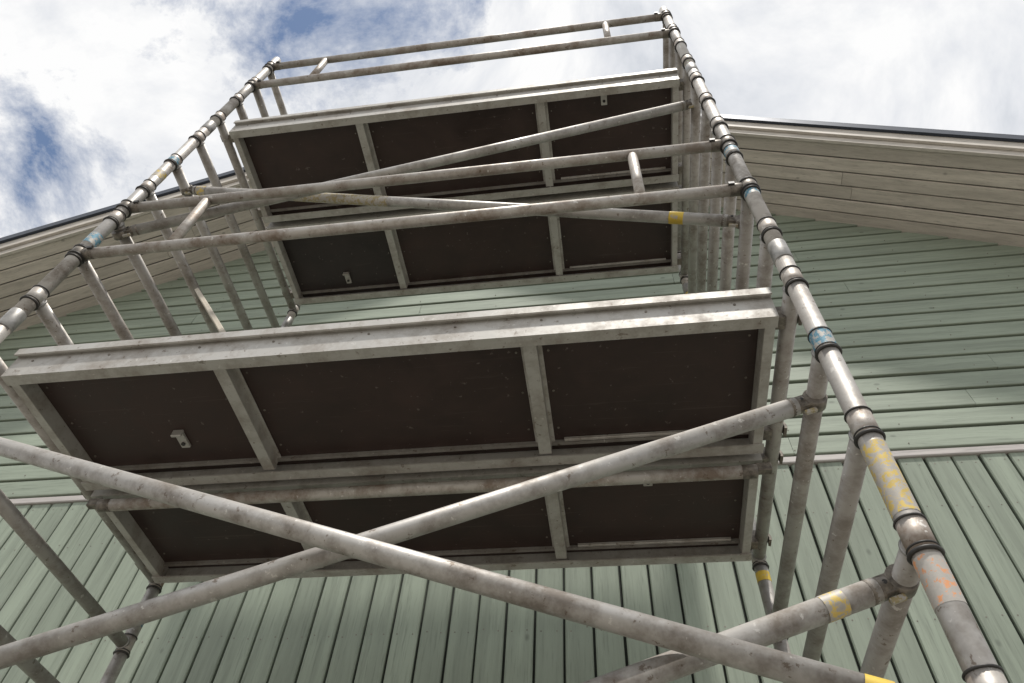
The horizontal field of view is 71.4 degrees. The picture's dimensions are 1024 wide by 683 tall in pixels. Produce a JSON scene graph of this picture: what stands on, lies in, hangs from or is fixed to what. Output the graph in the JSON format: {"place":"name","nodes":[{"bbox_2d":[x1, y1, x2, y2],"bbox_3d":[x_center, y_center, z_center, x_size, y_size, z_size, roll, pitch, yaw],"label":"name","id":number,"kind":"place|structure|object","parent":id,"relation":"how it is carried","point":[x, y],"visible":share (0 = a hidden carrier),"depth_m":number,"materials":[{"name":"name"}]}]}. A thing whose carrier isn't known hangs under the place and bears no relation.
{"place":"outdoors","nodes":[
{"label":"outdoors","id":0,"kind":"place"},
{"bbox_2d":[0,6,1007,682],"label":"scaffold tower","id":1,"kind":"structure","parent":0,"point":[472,452],"depth_m":2.48,"materials":[{"name":"metal"}]},
{"bbox_2d":[195,288,225,331],"bbox_3d":[-1.205,-0.072,2.914,0.806,1.032,0.047,-23,-57,20],"label":"tube","id":2,"kind":"object","parent":1,"relation":"attached to","point":[213,317],"visible":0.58,"depth_m":3.04,"materials":[{"name":"silver metal"}]},
{"bbox_2d":[0,0,1023,237],"label":"sky","id":3,"kind":"structure","parent":0,"point":[96,95],"materials":[{"name":"white"}]},
{"label":"ground","id":4,"kind":"structure","parent":0,"visible":0},
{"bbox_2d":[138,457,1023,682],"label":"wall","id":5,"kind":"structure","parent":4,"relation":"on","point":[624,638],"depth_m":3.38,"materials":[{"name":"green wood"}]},
{"bbox_2d":[0,228,1018,643],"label":"nail heads","id":6,"kind":"object","parent":5,"relation":"attached to","point":[586,626],"visible":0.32,"depth_m":3.58,"materials":[{"name":"grey metal"}]},
{"bbox_2d":[0,452,1023,682],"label":"wall boards","id":7,"kind":"object","parent":5,"relation":"attached to","point":[36,597],"depth_m":3.44,"materials":[{"name":"green wood"}]},
{"bbox_2d":[0,205,1023,498],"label":"gable boards","id":8,"kind":"object","parent":5,"relation":"attached to","point":[918,311],"visible":0.28,"depth_m":4.96,"materials":[{"name":"green paint"}]},
{"bbox_2d":[0,148,1023,316],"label":"roof slabs","id":9,"kind":"structure","parent":5,"relation":"on","point":[710,183],"depth_m":5.66,"materials":[{"name":"metal"}]},
{"bbox_2d":[0,133,1023,331],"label":"soffit boards","id":10,"kind":"object","parent":9,"relation":"attached to","point":[949,225],"visible":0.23,"depth_m":5.61,"materials":[{"name":"beige wood"}]},
{"bbox_2d":[0,121,1023,257],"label":"barge boards","id":11,"kind":"object","parent":10,"relation":"attached to","point":[985,148],"visible":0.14,"depth_m":5.47,"materials":[{"name":"grey wood"}]},
{"bbox_2d":[0,114,1023,243],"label":"verge flashing","id":12,"kind":"object","parent":9,"relation":"on","point":[915,131],"visible":0.14,"depth_m":5.62,"materials":[{"name":"metal"}]},
{"bbox_2d":[10,444,1023,505],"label":"belt trim","id":13,"kind":"structure","parent":5,"relation":"attached to","point":[978,451],"depth_m":3.83,"materials":[{"name":"paint"}]}
]}

